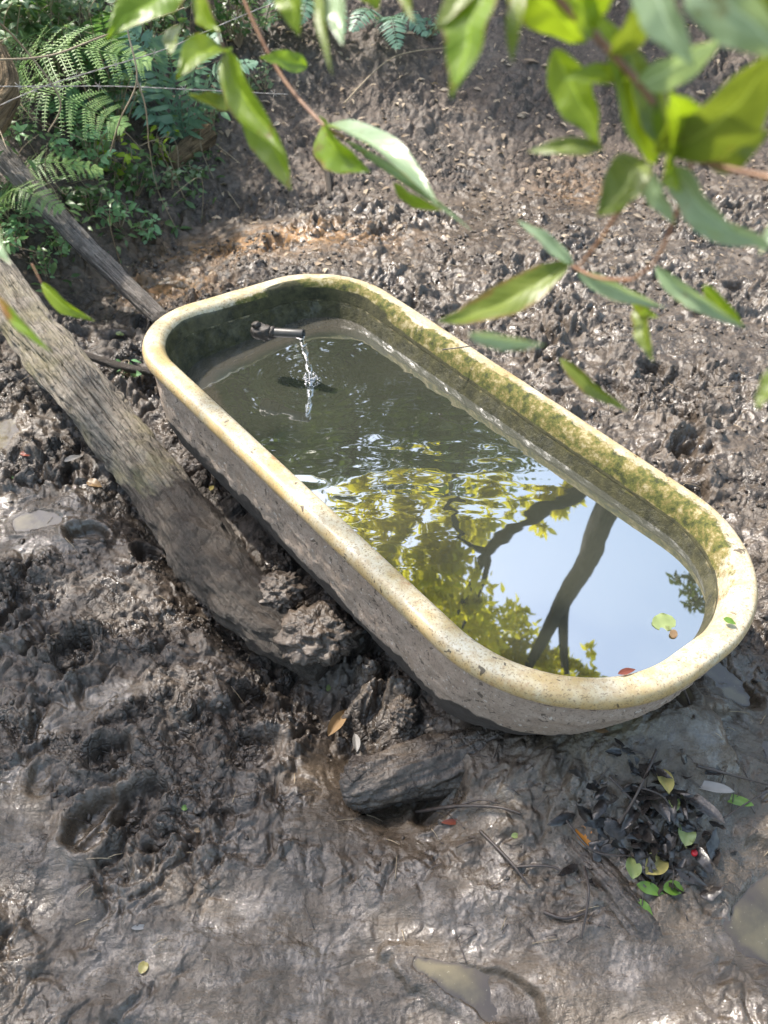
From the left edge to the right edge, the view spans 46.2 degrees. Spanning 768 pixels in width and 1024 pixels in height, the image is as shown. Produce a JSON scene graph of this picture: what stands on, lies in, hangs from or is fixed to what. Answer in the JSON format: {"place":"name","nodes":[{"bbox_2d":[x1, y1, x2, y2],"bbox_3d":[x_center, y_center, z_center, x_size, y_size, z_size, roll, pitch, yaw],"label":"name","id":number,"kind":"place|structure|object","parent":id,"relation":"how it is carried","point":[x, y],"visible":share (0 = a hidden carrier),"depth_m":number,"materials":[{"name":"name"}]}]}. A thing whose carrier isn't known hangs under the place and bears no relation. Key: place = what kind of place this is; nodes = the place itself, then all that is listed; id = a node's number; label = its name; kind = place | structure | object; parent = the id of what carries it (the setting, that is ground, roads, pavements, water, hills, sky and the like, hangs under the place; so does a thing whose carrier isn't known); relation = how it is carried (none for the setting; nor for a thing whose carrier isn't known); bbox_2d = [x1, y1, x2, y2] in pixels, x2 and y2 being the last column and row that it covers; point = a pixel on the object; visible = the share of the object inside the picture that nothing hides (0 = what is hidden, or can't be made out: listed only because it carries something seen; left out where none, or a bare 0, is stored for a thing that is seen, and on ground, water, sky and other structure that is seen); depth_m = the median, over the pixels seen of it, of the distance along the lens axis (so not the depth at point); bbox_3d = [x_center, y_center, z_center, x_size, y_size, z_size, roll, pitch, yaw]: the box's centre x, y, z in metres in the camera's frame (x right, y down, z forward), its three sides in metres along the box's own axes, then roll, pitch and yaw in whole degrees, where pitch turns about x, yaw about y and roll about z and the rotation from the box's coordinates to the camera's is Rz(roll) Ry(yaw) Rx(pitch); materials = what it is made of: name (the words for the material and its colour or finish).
{"place":"outdoors","nodes":[
{"label":"outdoors","id":0,"kind":"place"},
{"bbox_2d":[0,0,767,1023],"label":"mud ground","id":1,"kind":"structure","parent":0,"point":[246,946],"depth_m":2.09,"materials":[{"name":"soil"}]},
{"bbox_2d":[0,418,18,448],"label":"stone","id":2,"kind":"object","parent":1,"relation":"on","point":[8,428],"visible":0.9,"depth_m":2.78,"materials":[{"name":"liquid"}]},
{"bbox_2d":[0,44,20,137],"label":"tree stump","id":3,"kind":"object","parent":1,"relation":"on","point":[9,76],"visible":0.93,"depth_m":2.93,"materials":[{"name":"brown wood"}]},
{"bbox_2d":[0,178,22,208],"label":"seedling","id":4,"kind":"object","parent":1,"relation":"on","point":[8,196],"visible":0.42,"depth_m":3.27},
{"bbox_2d":[0,196,28,255],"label":"shrub","id":5,"kind":"object","parent":1,"relation":"on","point":[8,247],"visible":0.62,"depth_m":3.21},
{"bbox_2d":[1,122,28,144],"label":"shrub","id":6,"kind":"object","parent":1,"relation":"on","point":[20,129],"visible":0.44,"depth_m":3.22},
{"bbox_2d":[0,0,39,120],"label":"shrub","id":7,"kind":"object","parent":1,"relation":"on","point":[17,19],"visible":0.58,"depth_m":3.27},
{"bbox_2d":[0,200,40,239],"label":"seedling","id":8,"kind":"object","parent":1,"relation":"on","point":[27,215],"visible":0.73,"depth_m":3.28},
{"bbox_2d":[0,0,48,43],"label":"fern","id":9,"kind":"object","parent":1,"relation":"on","point":[45,9],"visible":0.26,"depth_m":3.44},
{"bbox_2d":[13,510,61,530],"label":"puddle","id":10,"kind":"object","parent":1,"relation":"on","point":[37,519],"visible":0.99,"depth_m":2.49,"materials":[{"name":"liquid"}]},
{"bbox_2d":[0,0,78,95],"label":"shrub","id":11,"kind":"object","parent":1,"relation":"on","point":[54,8],"visible":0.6,"depth_m":3.37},
{"bbox_2d":[26,246,57,279],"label":"seedling","id":12,"kind":"object","parent":1,"relation":"on","point":[40,256],"visible":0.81,"depth_m":3.29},
{"bbox_2d":[0,149,103,216],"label":"fern","id":13,"kind":"object","parent":1,"relation":"on","point":[96,168],"visible":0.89,"depth_m":3.13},
{"bbox_2d":[39,220,70,257],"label":"seedling","id":14,"kind":"object","parent":1,"relation":"on","point":[64,245],"visible":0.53,"depth_m":3.34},
{"bbox_2d":[6,11,132,90],"bbox_3d":[-1.219,-1.798,3.551,0.469,0.383,0.376,-14,45,-15],"label":"fern","id":15,"kind":"object","parent":1,"relation":"on","point":[94,19],"visible":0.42,"depth_m":3.51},
{"bbox_2d":[39,87,102,153],"bbox_3d":[-1.235,-1.546,3.542,0.196,0.282,0.157,16,45,16],"label":"fern","id":16,"kind":"object","parent":1,"relation":"on","point":[69,93],"visible":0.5,"depth_m":3.49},
{"bbox_2d":[64,455,80,461],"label":"fallen leaf","id":17,"kind":"object","parent":1,"relation":"on","point":[71,458],"visible":1,"depth_m":2.65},
{"bbox_2d":[36,0,114,70],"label":"shrub","id":18,"kind":"object","parent":1,"relation":"on","point":[67,14],"visible":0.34,"depth_m":3.53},
{"bbox_2d":[1,18,152,140],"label":"fern","id":19,"kind":"object","parent":1,"relation":"on","point":[148,59],"visible":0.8,"depth_m":3.07,"materials":[{"name":"plant"}]},
{"bbox_2d":[46,113,116,180],"bbox_3d":[-1.158,-1.403,3.513,0.277,0.236,0.291,0,43,0],"label":"shrub","id":20,"kind":"object","parent":1,"relation":"on","point":[68,152],"visible":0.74,"depth_m":3.48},
{"bbox_2d":[0,138,166,322],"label":"dead branch","id":21,"kind":"object","parent":1,"relation":"on","point":[75,235],"visible":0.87,"depth_m":3.12,"materials":[{"name":"grey wood"}]},
{"bbox_2d":[0,81,287,96],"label":"barbed wire","id":22,"kind":"object","parent":21,"relation":"on","point":[184,89],"visible":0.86,"depth_m":2.86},
{"bbox_2d":[110,29,137,151],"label":"vine","id":23,"kind":"object","parent":22,"relation":"hanging from","point":[133,92],"visible":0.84,"depth_m":2.66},
{"bbox_2d":[0,7,183,60],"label":"vine","id":24,"kind":"object","parent":23,"relation":"attached to","point":[38,57],"visible":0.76,"depth_m":2.52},
{"bbox_2d":[0,23,61,131],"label":"vine","id":25,"kind":"object","parent":24,"relation":"hanging from","point":[18,41],"visible":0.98,"depth_m":2.54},
{"bbox_2d":[137,80,148,147],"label":"vine","id":26,"kind":"object","parent":23,"relation":"hanging from","point":[138,84],"visible":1,"depth_m":2.71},
{"bbox_2d":[0,2,273,105],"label":"barbed wire","id":27,"kind":"object","parent":22,"relation":"attached to","point":[114,64],"visible":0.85,"depth_m":2.83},
{"bbox_2d":[58,180,109,218],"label":"seedling","id":28,"kind":"object","parent":1,"relation":"on","point":[80,195],"visible":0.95,"depth_m":3.43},
{"bbox_2d":[86,478,101,486],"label":"fallen leaf","id":29,"kind":"object","parent":1,"relation":"on","point":[94,482],"visible":1,"depth_m":2.61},
{"bbox_2d":[86,133,140,180],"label":"seedling","id":30,"kind":"object","parent":1,"relation":"on","point":[127,158],"visible":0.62,"depth_m":3.58,"materials":[{"name":"green plant"}]},
{"bbox_2d":[76,69,153,141],"bbox_3d":[-1.085,-1.636,3.632,0.260,0.303,0.330,-31,51,-29],"label":"shrub","id":31,"kind":"object","parent":1,"relation":"on","point":[125,77],"visible":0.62,"depth_m":3.57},
{"bbox_2d":[88,189,144,228],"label":"seedling","id":32,"kind":"object","parent":1,"relation":"on","point":[116,206],"visible":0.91,"depth_m":3.52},
{"bbox_2d":[0,0,235,264],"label":"dry stems","id":33,"kind":"object","parent":1,"relation":"on","point":[109,125],"visible":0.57,"depth_m":3.49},
{"bbox_2d":[84,351,154,376],"bbox_3d":[-0.868,-0.486,2.955,0.309,0.064,0.030,9,44,10],"label":"fallen stick","id":34,"kind":"object","parent":1,"relation":"on","point":[116,365],"visible":0.67,"depth_m":2.95,"materials":[{"name":"brown wood"}]},
{"bbox_2d":[72,0,178,89],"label":"shrub","id":35,"kind":"object","parent":1,"relation":"on","point":[157,24],"visible":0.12,"depth_m":3.67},
{"bbox_2d":[115,359,140,377],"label":"seedling","id":36,"kind":"object","parent":1,"relation":"on","point":[138,373],"visible":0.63,"depth_m":2.99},
{"bbox_2d":[102,159,157,201],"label":"seedling","id":37,"kind":"object","parent":1,"relation":"on","point":[137,172],"visible":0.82,"depth_m":3.61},
{"bbox_2d":[138,961,147,973],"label":"fallen leaf","id":38,"kind":"object","parent":1,"relation":"on","point":[142,966],"visible":1,"depth_m":1.64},
{"bbox_2d":[130,214,161,243],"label":"seedling","id":39,"kind":"object","parent":1,"relation":"on","point":[149,234],"visible":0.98,"depth_m":3.57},
{"bbox_2d":[0,0,311,293],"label":"undergrowth","id":40,"kind":"object","parent":1,"relation":"on","point":[118,185],"visible":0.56,"depth_m":3.49,"materials":[{"name":"plant"}]},
{"bbox_2d":[142,125,178,162],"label":"seedling","id":41,"kind":"object","parent":1,"relation":"on","point":[153,128],"visible":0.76,"depth_m":3.75,"materials":[{"name":"green plant"}]},
{"bbox_2d":[145,283,184,294],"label":"puddle","id":42,"kind":"object","parent":1,"relation":"on","point":[158,289],"visible":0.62,"depth_m":3.41,"materials":[{"name":"liquid"}]},
{"bbox_2d":[0,254,330,681],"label":"fallen log","id":43,"kind":"object","parent":1,"relation":"on","point":[216,569],"visible":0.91,"depth_m":2.37,"materials":[{"name":"brown wood"}]},
{"bbox_2d":[258,570,308,610],"bbox_3d":[-0.251,0.191,2.164,0.129,0.088,0.122,-25,49,-24],"label":"mud clod","id":44,"kind":"object","parent":43,"relation":"on","point":[280,589],"visible":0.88,"depth_m":2.13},
{"bbox_2d":[148,160,185,189],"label":"seedling","id":45,"kind":"object","parent":1,"relation":"on","point":[168,177],"visible":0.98,"depth_m":3.69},
{"bbox_2d":[144,3,191,65],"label":"shrub","id":46,"kind":"object","parent":1,"relation":"on","point":[184,20],"visible":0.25,"depth_m":3.86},
{"bbox_2d":[82,26,257,142],"bbox_3d":[-0.876,-1.736,3.685,0.718,0.461,0.308,0,43,0],"label":"fern","id":47,"kind":"object","parent":1,"relation":"on","point":[166,118],"visible":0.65,"depth_m":3.67,"materials":[{"name":"plant"}]},
{"bbox_2d":[164,124,216,169],"bbox_3d":[-0.840,-1.566,3.864,0.106,0.128,0.275,24,48,24],"label":"rotten stump","id":48,"kind":"object","parent":1,"relation":"on","point":[186,144],"visible":0.81,"depth_m":3.84,"materials":[{"name":"brown wood"}]},
{"bbox_2d":[179,158,214,183],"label":"seedling","id":49,"kind":"object","parent":1,"relation":"on","point":[196,167],"visible":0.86,"depth_m":3.84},
{"bbox_2d":[198,101,230,126],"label":"seedling","id":50,"kind":"object","parent":1,"relation":"on","point":[225,115],"visible":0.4,"depth_m":3.94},
{"bbox_2d":[207,0,226,38],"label":"fern","id":51,"kind":"object","parent":1,"relation":"on","point":[221,27],"visible":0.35,"depth_m":4.05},
{"bbox_2d":[210,0,254,47],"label":"shrub","id":52,"kind":"object","parent":1,"relation":"on","point":[233,32],"visible":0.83,"depth_m":4.14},
{"bbox_2d":[247,62,273,91],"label":"seedling","id":53,"kind":"object","parent":1,"relation":"on","point":[265,79],"visible":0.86,"depth_m":4.15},
{"bbox_2d":[249,0,313,31],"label":"fern","id":54,"kind":"object","parent":1,"relation":"on","point":[265,20],"visible":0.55,"depth_m":4.21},
{"bbox_2d":[273,600,364,666],"bbox_3d":[-0.152,0.287,2.108,0.215,0.137,0.183,0,43,0],"label":"mud clod","id":55,"kind":"object","parent":1,"relation":"on","point":[323,633],"visible":0.99,"depth_m":2.06,"materials":[{"name":"soil"}]},
{"bbox_2d":[312,152,331,199],"bbox_3d":[-0.258,-1.473,3.930,0.049,0.098,0.338,-10,44,-10],"label":"exposed root","id":56,"kind":"object","parent":1,"relation":"on","point":[327,173],"visible":0.6,"depth_m":3.88,"materials":[{"name":"brown wood"}]},
{"bbox_2d":[301,0,348,32],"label":"fern","id":57,"kind":"object","parent":1,"relation":"on","point":[309,9],"visible":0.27,"depth_m":4.12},
{"bbox_2d":[327,709,346,735],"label":"fallen leaf","id":58,"kind":"object","parent":1,"relation":"on","point":[336,722],"visible":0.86,"depth_m":2.04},
{"bbox_2d":[352,733,359,751],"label":"fallen leaf","id":59,"kind":"object","parent":1,"relation":"on","point":[356,741],"visible":1,"depth_m":2.02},
{"bbox_2d":[0,381,767,964],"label":"twig litter","id":60,"kind":"object","parent":1,"relation":"on","point":[474,837],"visible":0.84,"depth_m":1.70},
{"bbox_2d":[2,123,767,960],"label":"straw bits","id":61,"kind":"object","parent":1,"relation":"on","point":[428,801],"visible":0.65,"depth_m":1.87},
{"bbox_2d":[348,7,428,49],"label":"fern","id":62,"kind":"object","parent":1,"relation":"on","point":[384,20],"visible":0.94,"depth_m":4.16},
{"bbox_2d":[343,47,444,103],"bbox_3d":[0.039,-2.072,4.249,0.641,0.131,0.079,-30,51,-28],"label":"twig","id":63,"kind":"object","parent":1,"relation":"on","point":[360,85],"visible":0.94,"depth_m":4.22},
{"bbox_2d":[389,694,420,729],"bbox_3d":[0.045,0.440,1.977,0.071,0.075,0.085,0,43,0],"label":"mud clod","id":64,"kind":"object","parent":1,"relation":"on","point":[404,710],"visible":1,"depth_m":1.95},
{"bbox_2d":[72,0,765,290],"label":"leaf litter","id":65,"kind":"object","parent":1,"relation":"on","point":[443,89],"visible":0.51,"depth_m":4.09,"materials":[{"name":"plant"}]},
{"bbox_2d":[339,725,506,813],"bbox_3d":[0.239,0.492,1.919,0.693,0.195,0.144,-11,44,-12],"label":"sunken log","id":66,"kind":"object","parent":1,"relation":"on","point":[426,767],"visible":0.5,"depth_m":1.86,"materials":[{"name":"wood"}]},
{"bbox_2d":[413,13,439,37],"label":"seedling","id":67,"kind":"object","parent":1,"relation":"on","point":[430,24],"visible":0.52,"depth_m":4.36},
{"bbox_2d":[441,819,456,824],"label":"fallen leaf","id":68,"kind":"object","parent":1,"relation":"on","point":[450,821],"visible":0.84,"depth_m":1.81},
{"bbox_2d":[142,274,757,735],"bbox_3d":[0.080,-0.039,2.216,0.746,0.456,1.650,-28,50,-27],"label":"bathtub","id":69,"kind":"object","parent":1,"relation":"on","point":[436,654],"visible":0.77,"depth_m":1.97,"materials":[{"name":"ceramic"}]},
{"bbox_2d":[250,321,304,341],"bbox_3d":[-0.280,-0.466,2.364,0.149,0.053,0.042,15,45,16],"label":"water pipe","id":70,"kind":"object","parent":69,"relation":"attached to","point":[262,331],"visible":1,"depth_m":2.35,"materials":[{"name":"black metal"}]},
{"bbox_2d":[296,335,320,381],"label":"water stream","id":71,"kind":"structure","parent":70,"relation":"attached to","point":[305,352],"depth_m":2.39,"materials":[{"name":"white"}]},
{"bbox_2d":[186,317,704,677],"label":"water","id":72,"kind":"structure","parent":69,"relation":"in","point":[478,524],"depth_m":2.06,"materials":[{"name":"liquid"}]},
{"bbox_2d":[652,613,675,630],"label":"floating leaf","id":73,"kind":"object","parent":72,"relation":"on","point":[667,622],"visible":1,"depth_m":1.81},
{"bbox_2d":[618,668,635,674],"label":"fallen leaf","id":74,"kind":"object","parent":69,"relation":"on","point":[624,671],"visible":1,"depth_m":1.58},
{"bbox_2d":[723,617,735,624],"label":"fallen leaf","id":75,"kind":"object","parent":69,"relation":"on","point":[729,620],"visible":1,"depth_m":1.68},
{"bbox_2d":[413,956,497,1021],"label":"puddle","id":76,"kind":"object","parent":1,"relation":"on","point":[468,985],"visible":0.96,"depth_m":1.59,"materials":[{"name":"liquid"}]},
{"bbox_2d":[415,799,520,813],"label":"twig","id":77,"kind":"object","parent":1,"relation":"on","point":[463,805],"visible":1,"depth_m":1.79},
{"bbox_2d":[479,829,528,885],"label":"twig","id":78,"kind":"object","parent":1,"relation":"on","point":[492,843],"visible":1,"depth_m":1.70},
{"bbox_2d":[512,864,580,882],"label":"twig","id":79,"kind":"object","parent":1,"relation":"on","point":[542,865],"visible":1,"depth_m":1.68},
{"bbox_2d":[543,910,587,919],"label":"twig","id":80,"kind":"object","parent":1,"relation":"on","point":[550,914],"visible":0.91,"depth_m":1.62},
{"bbox_2d":[575,829,591,845],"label":"fallen leaf","id":81,"kind":"object","parent":1,"relation":"on","point":[585,839],"visible":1,"depth_m":1.68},
{"bbox_2d":[580,866,589,938],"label":"twig","id":82,"kind":"object","parent":1,"relation":"on","point":[588,894],"visible":1,"depth_m":1.60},
{"bbox_2d":[560,812,631,856],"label":"twig","id":83,"kind":"object","parent":1,"relation":"on","point":[580,838],"visible":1,"depth_m":1.66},
{"bbox_2d":[563,836,662,942],"bbox_3d":[0.430,0.725,1.653,0.072,0.116,0.313,-25,48,-24],"label":"buried log","id":84,"kind":"object","parent":1,"relation":"on","point":[625,907],"visible":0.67,"depth_m":1.62,"materials":[{"name":"wood"}]},
{"bbox_2d":[638,899,652,914],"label":"fallen leaf","id":85,"kind":"object","parent":84,"relation":"on","point":[645,906],"visible":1,"depth_m":1.61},
{"bbox_2d":[547,738,736,900],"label":"rotted leaves","id":86,"kind":"object","parent":1,"relation":"on","point":[616,831],"visible":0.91,"depth_m":1.66,"materials":[{"name":"black plant"}]},
{"bbox_2d":[608,776,652,823],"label":"twig","id":87,"kind":"object","parent":86,"relation":"on","point":[621,789],"visible":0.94,"depth_m":1.66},
{"bbox_2d":[626,857,641,878],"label":"fallen leaf","id":88,"kind":"object","parent":86,"relation":"on","point":[634,869],"visible":1,"depth_m":1.63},
{"bbox_2d":[619,750,680,830],"bbox_3d":[0.489,0.512,1.659,0.112,0.096,0.110,0,43,0],"label":"twig","id":89,"kind":"object","parent":86,"relation":"on","point":[643,781],"visible":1,"depth_m":1.64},
{"bbox_2d":[638,785,669,821],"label":"fallen leaf","id":90,"kind":"object","parent":86,"relation":"on","point":[660,806],"visible":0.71,"depth_m":1.64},
{"bbox_2d":[645,851,668,874],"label":"fallen leaf","id":91,"kind":"object","parent":86,"relation":"on","point":[661,866],"visible":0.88,"depth_m":1.64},
{"bbox_2d":[657,769,673,792],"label":"fallen leaf","id":92,"kind":"object","parent":86,"relation":"on","point":[667,784],"visible":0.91,"depth_m":1.65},
{"bbox_2d":[678,824,696,845],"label":"fallen leaf","id":93,"kind":"object","parent":86,"relation":"on","point":[689,838],"visible":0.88,"depth_m":1.65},
{"bbox_2d":[686,794,724,823],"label":"fallen leaf","id":94,"kind":"object","parent":86,"relation":"on","point":[702,805],"visible":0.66,"depth_m":1.66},
{"bbox_2d":[637,881,664,895],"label":"fallen leaf","id":95,"kind":"object","parent":1,"relation":"on","point":[651,889],"visible":1,"depth_m":1.62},
{"bbox_2d":[663,880,683,895],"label":"fallen leaf","id":96,"kind":"object","parent":1,"relation":"on","point":[668,890],"visible":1,"depth_m":1.63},
{"bbox_2d":[674,687,693,706],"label":"puddle","id":97,"kind":"object","parent":1,"relation":"on","point":[681,698],"visible":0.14,"depth_m":1.76,"materials":[{"name":"liquid"}]},
{"bbox_2d":[698,780,733,792],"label":"fallen leaf","id":98,"kind":"object","parent":1,"relation":"on","point":[711,786],"visible":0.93,"depth_m":1.68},
{"bbox_2d":[706,662,749,705],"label":"puddle","id":99,"kind":"object","parent":1,"relation":"on","point":[733,688],"visible":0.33,"depth_m":1.98,"materials":[{"name":"liquid"}]},
{"bbox_2d":[696,764,767,784],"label":"twig","id":100,"kind":"object","parent":1,"relation":"on","point":[723,772],"visible":1,"depth_m":1.69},
{"bbox_2d":[727,794,753,805],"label":"fallen leaf","id":101,"kind":"object","parent":1,"relation":"on","point":[739,800],"visible":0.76,"depth_m":1.70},
{"bbox_2d":[717,792,767,822],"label":"twig","id":102,"kind":"object","parent":1,"relation":"on","point":[732,812],"visible":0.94,"depth_m":1.69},
{"bbox_2d":[723,874,767,963],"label":"puddle","id":103,"kind":"object","parent":1,"relation":"on","point":[746,927],"visible":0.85,"depth_m":1.60,"materials":[{"name":"liquid"}]},
{"bbox_2d":[761,741,767,800],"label":"puddle","id":104,"kind":"object","parent":1,"relation":"on","point":[765,747],"visible":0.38,"depth_m":1.76,"materials":[{"name":"liquid"}]},
{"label":"tree","id":105,"kind":"object","parent":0,"visible":0},
{"bbox_2d":[0,232,93,350],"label":"leafy branch","id":106,"kind":"object","parent":105,"relation":"attached to","point":[58,302],"visible":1,"depth_m":0.60,"materials":[{"name":"green plant"}]},
{"bbox_2d":[106,0,468,228],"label":"leafy branch","id":107,"kind":"object","parent":105,"relation":"attached to","point":[239,101],"visible":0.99,"depth_m":0.61,"materials":[{"name":"green plant"}]},
{"bbox_2d":[274,0,415,75],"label":"leafy branch","id":108,"kind":"object","parent":105,"relation":"attached to","point":[332,12],"visible":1,"depth_m":0.49,"materials":[{"name":"green plant"}]},
{"bbox_2d":[436,0,767,280],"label":"leafy branch","id":109,"kind":"object","parent":105,"relation":"attached to","point":[720,131],"visible":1,"depth_m":0.42,"materials":[{"name":"green plant"}]},
{"bbox_2d":[437,220,745,411],"bbox_3d":[0.098,-0.106,0.552,0.191,0.123,0.142,-25,48,-24],"label":"leafy branch","id":110,"kind":"object","parent":109,"relation":"attached to","point":[520,292],"visible":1,"depth_m":0.57,"materials":[{"name":"green plant"}]},
{"bbox_2d":[755,226,767,409],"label":"leafy branch","id":111,"kind":"object","parent":105,"relation":"attached to","point":[761,397],"visible":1,"depth_m":0.42,"materials":[{"name":"green plant"}]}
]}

